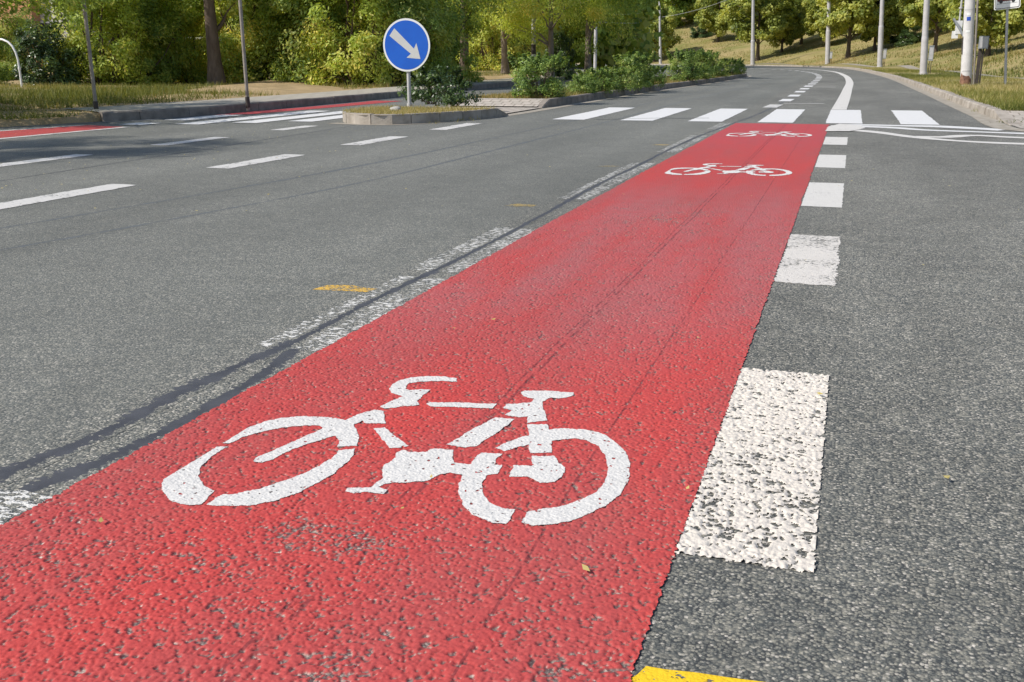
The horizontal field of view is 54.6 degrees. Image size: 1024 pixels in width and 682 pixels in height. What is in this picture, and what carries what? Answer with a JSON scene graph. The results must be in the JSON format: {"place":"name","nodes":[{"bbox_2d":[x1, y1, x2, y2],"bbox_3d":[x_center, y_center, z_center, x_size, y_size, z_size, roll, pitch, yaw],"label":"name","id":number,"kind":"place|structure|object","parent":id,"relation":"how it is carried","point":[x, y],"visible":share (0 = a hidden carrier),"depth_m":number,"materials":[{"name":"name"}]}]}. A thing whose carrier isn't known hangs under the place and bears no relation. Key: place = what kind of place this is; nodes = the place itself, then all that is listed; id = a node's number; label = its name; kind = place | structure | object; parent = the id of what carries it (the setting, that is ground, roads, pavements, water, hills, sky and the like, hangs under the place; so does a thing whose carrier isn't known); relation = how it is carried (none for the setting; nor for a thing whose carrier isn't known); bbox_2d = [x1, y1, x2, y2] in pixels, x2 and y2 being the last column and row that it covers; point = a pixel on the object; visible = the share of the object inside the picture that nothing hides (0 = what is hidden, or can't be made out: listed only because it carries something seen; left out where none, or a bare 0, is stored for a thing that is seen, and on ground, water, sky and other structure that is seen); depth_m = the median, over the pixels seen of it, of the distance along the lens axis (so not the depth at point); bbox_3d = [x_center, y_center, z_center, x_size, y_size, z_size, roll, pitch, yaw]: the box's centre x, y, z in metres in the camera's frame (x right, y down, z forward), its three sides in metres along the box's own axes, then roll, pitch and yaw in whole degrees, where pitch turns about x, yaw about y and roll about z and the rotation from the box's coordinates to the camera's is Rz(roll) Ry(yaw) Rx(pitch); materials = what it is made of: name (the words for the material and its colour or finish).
{"place":"outdoors","nodes":[
{"label":"outdoors","id":0,"kind":"place"},
{"bbox_2d":[0,66,542,126],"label":"verge","id":1,"kind":"structure","parent":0,"point":[284,88],"depth_m":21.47,"materials":[{"name":"green plant"}]},
{"bbox_2d":[0,8,42,79],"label":"tall shrub","id":2,"kind":"object","parent":1,"relation":"on","point":[9,63],"visible":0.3,"depth_m":36.80,"materials":[{"name":"green plant"}]},
{"bbox_2d":[0,100,98,119],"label":"verge grass","id":3,"kind":"structure","parent":1,"relation":"on","point":[23,116],"depth_m":14.95,"materials":[{"name":"green plant"}]},
{"bbox_2d":[10,15,89,86],"bbox_3d":[-13.065,-8.040,28.002,1.900,2.178,2.045,1,16,3],"label":"tall shrub","id":4,"kind":"object","parent":1,"relation":"on","point":[39,75],"visible":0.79,"depth_m":27.60,"materials":[{"name":"green plant"}]},
{"bbox_2d":[0,0,110,72],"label":"tree","id":5,"kind":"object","parent":1,"relation":"on","point":[38,18],"depth_m":57.10,"materials":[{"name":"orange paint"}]},
{"bbox_2d":[0,0,124,32],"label":"locust tree","id":6,"kind":"object","parent":1,"relation":"on","point":[59,4],"visible":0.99,"depth_m":16.54,"materials":[{"name":"green plant"}]},
{"bbox_2d":[82,0,98,108],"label":"thin post","id":7,"kind":"object","parent":1,"relation":"on","point":[95,104],"visible":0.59,"depth_m":16.04,"materials":[{"name":"metal"}]},
{"bbox_2d":[0,82,191,102],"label":"tall grass","id":8,"kind":"structure","parent":1,"relation":"on","point":[74,91],"depth_m":21.69,"materials":[{"name":"green plant"}]},
{"bbox_2d":[38,0,161,85],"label":"tall shrub","id":9,"kind":"object","parent":1,"relation":"on","point":[110,69],"visible":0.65,"depth_m":28.48,"materials":[{"name":"green plant"}]},
{"bbox_2d":[78,0,186,85],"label":"tall shrub","id":10,"kind":"object","parent":1,"relation":"on","point":[154,7],"visible":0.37,"depth_m":30.18,"materials":[{"name":"green plant"}]},
{"bbox_2d":[95,0,206,84],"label":"tall shrub","id":11,"kind":"object","parent":1,"relation":"on","point":[188,17],"visible":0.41,"depth_m":31.24,"materials":[{"name":"green plant"}]},
{"bbox_2d":[137,0,225,82],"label":"tall shrub","id":12,"kind":"object","parent":1,"relation":"on","point":[201,30],"visible":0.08,"depth_m":32.67,"materials":[{"name":"green plant"}]},
{"bbox_2d":[199,0,256,84],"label":"locust tree","id":13,"kind":"object","parent":1,"relation":"on","point":[215,72],"visible":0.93,"depth_m":29.62,"materials":[{"name":"brown plant"}]},
{"bbox_2d":[193,0,303,83],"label":"tall shrub","id":14,"kind":"object","parent":1,"relation":"on","point":[229,56],"visible":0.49,"depth_m":31.17,"materials":[{"name":"green plant"}]},
{"bbox_2d":[228,0,318,80],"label":"tall shrub","id":15,"kind":"object","parent":1,"relation":"on","point":[262,57],"visible":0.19,"depth_m":31.49,"materials":[{"name":"green plant"}]},
{"bbox_2d":[252,0,379,84],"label":"tall shrub","id":16,"kind":"object","parent":1,"relation":"on","point":[286,30],"visible":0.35,"depth_m":30.05,"materials":[{"name":"green plant"}]},
{"bbox_2d":[294,0,405,85],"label":"tall shrub","id":17,"kind":"object","parent":1,"relation":"on","point":[350,65],"visible":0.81,"depth_m":28.84,"materials":[{"name":"green plant"}]},
{"bbox_2d":[331,0,463,86],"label":"tall shrub","id":18,"kind":"object","parent":1,"relation":"on","point":[436,29],"visible":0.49,"depth_m":29.66,"materials":[{"name":"green plant"}]},
{"bbox_2d":[412,0,483,82],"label":"tall shrub","id":19,"kind":"object","parent":1,"relation":"on","point":[467,22],"visible":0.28,"depth_m":32.68,"materials":[{"name":"green plant"}]},
{"bbox_2d":[422,0,517,75],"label":"locust tree","id":20,"kind":"object","parent":1,"relation":"on","point":[487,6],"visible":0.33,"depth_m":35.91,"materials":[{"name":"green plant"}]},
{"bbox_2d":[455,2,522,70],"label":"tall shrub","id":21,"kind":"object","parent":1,"relation":"on","point":[484,63],"visible":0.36,"depth_m":58.19,"materials":[{"name":"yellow plant"}]},
{"bbox_2d":[446,0,541,73],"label":"locust tree","id":22,"kind":"object","parent":1,"relation":"on","point":[504,63],"visible":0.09,"depth_m":47.25,"materials":[{"name":"green plant"}]},
{"bbox_2d":[479,3,547,69],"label":"tall shrub","id":23,"kind":"object","parent":1,"relation":"on","point":[540,47],"visible":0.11,"depth_m":59.27,"materials":[{"name":"green plant"}]},
{"bbox_2d":[479,0,614,77],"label":"locust tree","id":24,"kind":"object","parent":1,"relation":"on","point":[533,6],"visible":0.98,"depth_m":39.39,"materials":[{"name":"green plant"}]},
{"bbox_2d":[543,29,577,79],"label":"dark shrub","id":25,"kind":"object","parent":1,"relation":"on","point":[560,45],"visible":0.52,"depth_m":42.71,"materials":[{"name":"green plant"}]},
{"bbox_2d":[524,0,657,74],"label":"locust tree","id":26,"kind":"object","parent":1,"relation":"on","point":[584,27],"visible":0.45,"depth_m":43.10,"materials":[{"name":"green plant"}]},
{"bbox_2d":[63,69,583,111],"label":"pavement","id":27,"kind":"structure","parent":0,"point":[228,101],"depth_m":19.83,"materials":[{"name":"grey concrete"}]},
{"bbox_2d":[0,64,1023,681],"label":"road","id":28,"kind":"structure","parent":0,"point":[916,574],"depth_m":3.89,"materials":[{"name":"grey asphalt"}]},
{"bbox_2d":[0,489,51,523],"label":"worn dash","id":29,"kind":"object","parent":28,"relation":"on","point":[14,502],"visible":1,"depth_m":2.12,"materials":[{"name":"paint"}]},
{"bbox_2d":[0,125,117,137],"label":"bike lane","id":30,"kind":"structure","parent":28,"relation":"on","point":[15,133],"depth_m":13.39,"materials":[{"name":"red asphalt"}]},
{"bbox_2d":[0,184,133,208],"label":"lane marking","id":31,"kind":"object","parent":28,"relation":"on","point":[37,199],"visible":1,"depth_m":6.93,"materials":[{"name":"paint"}]},
{"bbox_2d":[0,340,304,487],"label":"bitumen joint","id":32,"kind":"object","parent":28,"relation":"on","point":[11,472],"visible":1,"depth_m":2.63,"materials":[{"name":"black asphalt"}]},
{"bbox_2d":[13,349,305,492],"bbox_3d":[-0.854,0.171,2.723,0.156,0.001,1.238,5,17,18],"label":"bitumen joint","id":33,"kind":"object","parent":28,"relation":"on","point":[276,364],"visible":1,"depth_m":2.50,"materials":[{"name":"black asphalt"}]},
{"bbox_2d":[178,111,323,123],"bbox_3d":[-4.146,-3.702,16.367,0.437,0.001,4.005,5,17,18],"label":"crossing bar","id":34,"kind":"object","parent":28,"relation":"on","point":[245,118],"visible":1,"depth_m":16.12,"materials":[{"name":"paint"}]},
{"bbox_2d":[207,154,301,168],"bbox_3d":[-2.353,-1.677,9.236,0.271,0.001,1.331,5,17,18],"label":"lane marking","id":35,"kind":"object","parent":28,"relation":"on","point":[255,161],"visible":1,"depth_m":9.18,"materials":[{"name":"paint"}]},
{"bbox_2d":[0,80,569,127],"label":"gutter","id":36,"kind":"object","parent":28,"relation":"on","point":[237,112],"visible":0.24,"depth_m":16.57,"materials":[{"name":"grey concrete"}]},
{"bbox_2d":[217,101,396,114],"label":"bike lane","id":37,"kind":"structure","parent":28,"relation":"on","point":[317,107],"depth_m":19.44,"materials":[{"name":"red asphalt"}]},
{"bbox_2d":[238,0,249,110],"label":"thin post","id":38,"kind":"object","parent":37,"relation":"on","point":[247,100],"visible":1,"depth_m":17.64,"materials":[{"name":"metal"}]},
{"bbox_2d":[98,74,598,120],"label":"kerb","id":39,"kind":"structure","parent":28,"relation":"on","point":[181,111],"depth_m":18.27,"materials":[{"name":"grey concrete"}]},
{"bbox_2d":[257,276,446,350],"bbox_3d":[-0.556,-0.126,3.761,0.254,0.001,1.149,5,17,18],"label":"worn dash","id":40,"kind":"object","parent":28,"relation":"on","point":[343,328],"visible":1,"depth_m":3.65,"materials":[{"name":"paint"}]},
{"bbox_2d":[0,79,763,228],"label":"crack seal","id":41,"kind":"object","parent":28,"relation":"on","point":[16,225],"visible":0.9,"depth_m":7.87,"materials":[{"name":"black asphalt"}]},
{"bbox_2d":[0,79,780,251],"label":"crack seal","id":42,"kind":"object","parent":28,"relation":"on","point":[54,240],"visible":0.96,"depth_m":6.99,"materials":[{"name":"black asphalt"}]},
{"bbox_2d":[0,194,801,681],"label":"bike lane","id":43,"kind":"structure","parent":28,"relation":"on","point":[630,322],"depth_m":2.09,"materials":[{"name":"red asphalt"}]},
{"bbox_2d":[161,376,629,525],"bbox_3d":[-0.186,0.247,2.429,0.992,0.001,0.981,5,17,18],"label":"bicycle symbol","id":44,"kind":"object","parent":43,"relation":"on","point":[397,469],"visible":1,"depth_m":2.30,"materials":[{"name":"paint"}]},
{"bbox_2d":[342,107,507,123],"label":"kerb","id":45,"kind":"structure","parent":28,"relation":"on","point":[371,118],"depth_m":14.59,"materials":[{"name":"concrete"}]},
{"bbox_2d":[407,227,535,272],"bbox_3d":[-0.161,-0.468,4.955,0.265,0.001,1.238,5,17,18],"label":"worn dash","id":46,"kind":"object","parent":28,"relation":"on","point":[453,253],"visible":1,"depth_m":4.87,"materials":[{"name":"paint"}]},
{"bbox_2d":[457,98,542,105],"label":"island paving","id":47,"kind":"structure","parent":28,"relation":"on","point":[510,102],"depth_m":19.28,"materials":[{"name":"grey concrete"}]},
{"bbox_2d":[282,101,785,347],"bbox_3d":[2.539,-2.620,12.468,0.236,0.001,20.285,5,17,19],"label":"bitumen joint","id":48,"kind":"object","parent":28,"relation":"on","point":[317,329],"visible":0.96,"depth_m":4.46,"materials":[{"name":"black asphalt"}]},
{"bbox_2d":[329,75,750,124],"bbox_3d":[5.351,-8.679,33.694,2.015,0.001,43.178,5,17,19],"label":"gutter","id":49,"kind":"object","parent":28,"relation":"on","point":[518,113],"visible":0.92,"depth_m":19.37,"materials":[{"name":"concrete"}]},
{"bbox_2d":[555,107,631,119],"bbox_3d":[1.480,-3.923,17.057,0.515,0.001,3.957,5,17,18],"label":"crossing bar","id":50,"kind":"object","parent":28,"relation":"on","point":[592,114],"visible":1,"depth_m":16.84,"materials":[{"name":"paint"}]},
{"bbox_2d":[448,73,746,107],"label":"kerb","id":51,"kind":"structure","parent":28,"relation":"on","point":[554,102],"depth_m":24.21,"materials":[{"name":"grey concrete"}]},
{"bbox_2d":[557,163,653,199],"bbox_3d":[0.790,-1.276,7.778,0.238,0.001,2.494,5,17,18],"label":"worn dash","id":52,"kind":"object","parent":28,"relation":"on","point":[606,185],"visible":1,"depth_m":7.57,"materials":[{"name":"paint"}]},
{"bbox_2d":[623,108,690,120],"bbox_3d":[2.490,-3.836,16.731,0.518,0.001,3.961,5,17,18],"label":"crossing bar","id":53,"kind":"object","parent":28,"relation":"on","point":[656,114],"visible":1,"depth_m":16.48,"materials":[{"name":"paint"}]},
{"bbox_2d":[630,666,761,681],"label":"yellow line","id":54,"kind":"object","parent":28,"relation":"on","point":[649,674],"visible":1,"depth_m":1.51,"materials":[{"name":"paint"}]},
{"bbox_2d":[602,123,829,201],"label":"bike lane","id":55,"kind":"structure","parent":28,"relation":"on","point":[796,156],"depth_m":8.49,"materials":[{"name":"red asphalt"}]},
{"bbox_2d":[665,163,791,175],"bbox_3d":[1.835,-1.430,8.287,0.992,0.001,0.981,5,17,18],"label":"bicycle symbol","id":56,"kind":"object","parent":55,"relation":"on","point":[788,172],"visible":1,"depth_m":8.21,"materials":[{"name":"paint"}]},
{"bbox_2d":[689,109,745,121],"bbox_3d":[3.458,-3.753,16.424,0.514,0.001,3.955,5,17,18],"label":"crossing bar","id":57,"kind":"object","parent":28,"relation":"on","point":[719,115],"visible":1,"depth_m":16.10,"materials":[{"name":"paint"}]},
{"bbox_2d":[674,367,829,572],"bbox_3d":[0.624,0.251,2.408,0.257,0.008,1.234,5,17,18],"label":"lane marking","id":58,"kind":"object","parent":28,"relation":"on","point":[775,551],"visible":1,"depth_m":2.24,"materials":[{"name":"paint"}]},
{"bbox_2d":[758,109,804,122],"bbox_3d":[4.418,-3.670,16.116,0.512,0.001,3.959,5,17,18],"label":"crossing bar","id":59,"kind":"object","parent":28,"relation":"on","point":[785,115],"visible":1,"depth_m":15.76,"materials":[{"name":"paint"}]},
{"bbox_2d":[752,67,852,109],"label":"edge line","id":60,"kind":"object","parent":28,"relation":"on","point":[842,101],"visible":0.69,"depth_m":24.14,"materials":[{"name":"paint"}]},
{"bbox_2d":[774,234,840,285],"bbox_3d":[1.406,-0.397,4.677,0.271,0.001,1.246,5,17,18],"label":"lane marking","id":61,"kind":"object","parent":28,"relation":"on","point":[819,264],"visible":1,"depth_m":4.57,"materials":[{"name":"paint"}]},
{"bbox_2d":[801,182,843,207],"bbox_3d":[2.151,-1.015,6.834,0.258,0.001,1.308,5,17,18],"label":"lane marking","id":62,"kind":"object","parent":28,"relation":"on","point":[817,194],"visible":1,"depth_m":6.75,"materials":[{"name":"paint"}]},
{"bbox_2d":[648,64,1000,117],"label":"kerb","id":63,"kind":"structure","parent":28,"relation":"on","point":[982,108],"depth_m":23.85,"materials":[{"name":"concrete"}]},
{"bbox_2d":[815,154,845,167],"bbox_3d":[2.896,-1.634,8.997,0.258,0.001,1.217,5,17,18],"label":"lane marking","id":64,"kind":"object","parent":28,"relation":"on","point":[833,161],"visible":1,"depth_m":8.94,"materials":[{"name":"paint"}]},
{"bbox_2d":[826,110,861,123],"bbox_3d":[5.311,-3.592,15.827,0.519,0.001,3.955,5,17,18],"label":"crossing bar","id":65,"kind":"object","parent":28,"relation":"on","point":[846,116],"visible":1,"depth_m":15.63,"materials":[{"name":"paint"}]},
{"bbox_2d":[876,0,883,66],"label":"tall pole","id":66,"kind":"object","parent":28,"relation":"on","point":[880,41],"visible":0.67,"depth_m":76.47,"materials":[{"name":"grey paint"}]},
{"bbox_2d":[789,66,991,117],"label":"gutter","id":67,"kind":"object","parent":28,"relation":"on","point":[963,109],"visible":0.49,"depth_m":21.16,"materials":[{"name":"concrete"}]},
{"bbox_2d":[891,110,938,124],"bbox_3d":[6.267,-3.511,15.523,0.518,0.001,3.955,5,17,18],"label":"crossing bar","id":68,"kind":"object","parent":28,"relation":"on","point":[912,117],"visible":1,"depth_m":15.29,"materials":[{"name":"paint"}]},
{"bbox_2d":[920,0,929,74],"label":"tall pole","id":69,"kind":"object","parent":28,"relation":"on","point":[924,49],"visible":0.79,"depth_m":44.83,"materials":[{"name":"grey paint"}]},
{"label":"island soil","id":70,"kind":"structure","parent":28,"relation":"on","visible":0},
{"bbox_2d":[507,51,570,97],"bbox_3d":[0.560,-5.380,20.117,1.275,0.978,1.404,5,17,18],"label":"median bush","id":71,"kind":"object","parent":70,"relation":"on","point":[531,66],"visible":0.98,"depth_m":19.84,"materials":[{"name":"green plant"}]},
{"bbox_2d":[565,73,603,93],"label":"median bush","id":72,"kind":"object","parent":70,"relation":"on","point":[580,82],"visible":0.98,"depth_m":22.33,"materials":[{"name":"green plant"}]},
{"bbox_2d":[574,67,624,93],"bbox_3d":[2.054,-6.138,23.361,1.156,0.621,1.169,11,19,35],"label":"median bush","id":73,"kind":"object","parent":70,"relation":"on","point":[607,79],"visible":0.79,"depth_m":23.30,"materials":[{"name":"green plant"}]},
{"bbox_2d":[471,71,742,98],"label":"median grass","id":74,"kind":"structure","parent":70,"relation":"on","point":[542,96],"depth_m":20.88,"materials":[{"name":"green plant"}]},
{"bbox_2d":[599,66,640,90],"bbox_3d":[2.660,-6.576,24.863,1.198,0.636,1.185,0,16,0],"label":"median bush","id":75,"kind":"object","parent":70,"relation":"on","point":[634,77],"visible":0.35,"depth_m":24.70,"materials":[{"name":"green plant"}]},
{"bbox_2d":[612,51,655,88],"bbox_3d":[3.218,-7.202,26.402,1.211,1.021,1.100,-11,19,-34],"label":"median bush","id":76,"kind":"object","parent":70,"relation":"on","point":[634,60],"visible":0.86,"depth_m":26.21,"materials":[{"name":"green plant"}]},
{"bbox_2d":[665,48,703,82],"bbox_3d":[5.857,-9.360,33.707,1.250,1.161,1.376,-5,17,-17],"label":"median bush","id":77,"kind":"object","parent":70,"relation":"on","point":[686,57],"visible":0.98,"depth_m":33.48,"materials":[{"name":"green plant"}]},
{"bbox_2d":[693,49,722,78],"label":"median bush","id":78,"kind":"object","parent":70,"relation":"on","point":[709,56],"visible":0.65,"depth_m":37.95,"materials":[{"name":"green plant"}]},
{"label":"island soil","id":79,"kind":"structure","parent":28,"relation":"on","visible":0},
{"bbox_2d":[383,18,429,106],"bbox_3d":[-1.762,-4.687,16.824,0.860,1.495,0.102,5,17,18],"label":"round sign","id":80,"kind":"object","parent":79,"relation":"on","point":[406,44],"visible":0.91,"depth_m":16.70,"materials":[{"name":"metal"}]},
{"bbox_2d":[343,104,505,114],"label":"island grass","id":81,"kind":"structure","parent":79,"relation":"on","point":[384,109],"depth_m":15.32,"materials":[{"name":"plant"}]},
{"bbox_2d":[397,63,462,104],"bbox_3d":[-1.528,-4.622,17.833,1.138,0.751,1.186,5,17,18],"label":"island bush","id":82,"kind":"object","parent":79,"relation":"on","point":[423,95],"visible":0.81,"depth_m":17.80,"materials":[{"name":"green plant"}]},
{"bbox_2d":[431,74,483,106],"bbox_3d":[-0.925,-4.250,16.830,0.899,0.569,0.863,-2,16,-6],"label":"island bush","id":83,"kind":"object","parent":79,"relation":"on","point":[452,99],"visible":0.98,"depth_m":16.71,"materials":[{"name":"green plant"}]},
{"bbox_2d":[575,11,1023,110],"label":"hillside","id":84,"kind":"structure","parent":0,"point":[738,50],"depth_m":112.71,"materials":[{"name":"green plant"}]},
{"bbox_2d":[642,1,683,61],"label":"maple tree","id":85,"kind":"object","parent":84,"relation":"on","point":[668,38],"visible":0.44,"depth_m":144.74,"materials":[{"name":"green plant"}]},
{"bbox_2d":[662,0,698,25],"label":"background tree","id":86,"kind":"object","parent":84,"relation":"on","point":[684,6],"visible":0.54,"depth_m":169.80,"materials":[{"name":"green plant"}]},
{"bbox_2d":[694,0,744,41],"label":"maple tree","id":87,"kind":"object","parent":84,"relation":"on","point":[715,23],"visible":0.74,"depth_m":148.73,"materials":[{"name":"green plant"}]},
{"bbox_2d":[718,0,796,60],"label":"maple tree","id":88,"kind":"object","parent":84,"relation":"on","point":[772,25],"visible":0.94,"depth_m":122.15,"materials":[{"name":"green plant"}]},
{"bbox_2d":[762,0,808,51],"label":"maple tree","id":89,"kind":"object","parent":84,"relation":"on","point":[795,31],"visible":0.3,"depth_m":126.44,"materials":[{"name":"green plant"}]},
{"bbox_2d":[801,0,836,44],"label":"maple tree","id":90,"kind":"object","parent":84,"relation":"on","point":[811,19],"visible":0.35,"depth_m":120.31,"materials":[{"name":"green plant"}]},
{"bbox_2d":[814,0,893,58],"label":"maple tree","id":91,"kind":"object","parent":84,"relation":"on","point":[839,21],"visible":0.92,"depth_m":103.52,"materials":[{"name":"green plant"}]},
{"bbox_2d":[847,0,904,50],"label":"maple tree","id":92,"kind":"object","parent":84,"relation":"on","point":[891,28],"visible":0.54,"depth_m":104.28,"materials":[{"name":"green plant"}]},
{"bbox_2d":[894,25,921,46],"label":"hill shrub","id":93,"kind":"object","parent":84,"relation":"on","point":[911,38],"visible":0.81,"depth_m":102.14,"materials":[{"name":"green plant"}]},
{"bbox_2d":[896,0,957,52],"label":"maple tree","id":94,"kind":"object","parent":84,"relation":"on","point":[913,10],"visible":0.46,"depth_m":88.70,"materials":[{"name":"green plant"}]},
{"bbox_2d":[860,67,1023,110],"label":"verge grass","id":95,"kind":"structure","parent":84,"relation":"on","point":[1004,94],"depth_m":25.49,"materials":[{"name":"green plant"}]},
{"bbox_2d":[959,0,978,85],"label":"concrete pole","id":96,"kind":"object","parent":95,"relation":"on","point":[968,59],"visible":0.83,"depth_m":27.23,"materials":[{"name":"white concrete"}]},
{"bbox_2d":[994,0,1020,83],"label":"tow sign","id":97,"kind":"object","parent":95,"relation":"on","point":[1007,5],"visible":0.91,"depth_m":27.50,"materials":[{"name":"metal"}]},
{"bbox_2d":[975,36,988,84],"bbox_3d":[13.193,-7.850,27.883,0.240,1.380,0.182,5,17,18],"label":"switch box","id":98,"kind":"object","parent":84,"relation":"on","point":[983,42],"visible":0.82,"depth_m":27.84,"materials":[{"name":"metal"}]},
{"bbox_2d":[945,0,1023,55],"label":"maple tree","id":99,"kind":"object","parent":84,"relation":"on","point":[991,23],"visible":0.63,"depth_m":65.11,"materials":[{"name":"green plant"}]},
{"label":"ground","id":100,"kind":"structure","parent":0,"visible":0},
{"bbox_2d":[204,0,665,67],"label":"woodland","id":101,"kind":"object","parent":100,"relation":"on","point":[642,43],"visible":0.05,"depth_m":89.37,"materials":[{"name":"green plant"}]},
{"bbox_2d":[539,0,637,63],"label":"background tree","id":102,"kind":"object","parent":100,"relation":"on","point":[601,35],"visible":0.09,"depth_m":82.35,"materials":[{"name":"green plant"}]},
{"bbox_2d":[573,0,664,63],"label":"background tree","id":103,"kind":"object","parent":100,"relation":"on","point":[636,24],"visible":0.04,"depth_m":92.14,"materials":[{"name":"green plant"}]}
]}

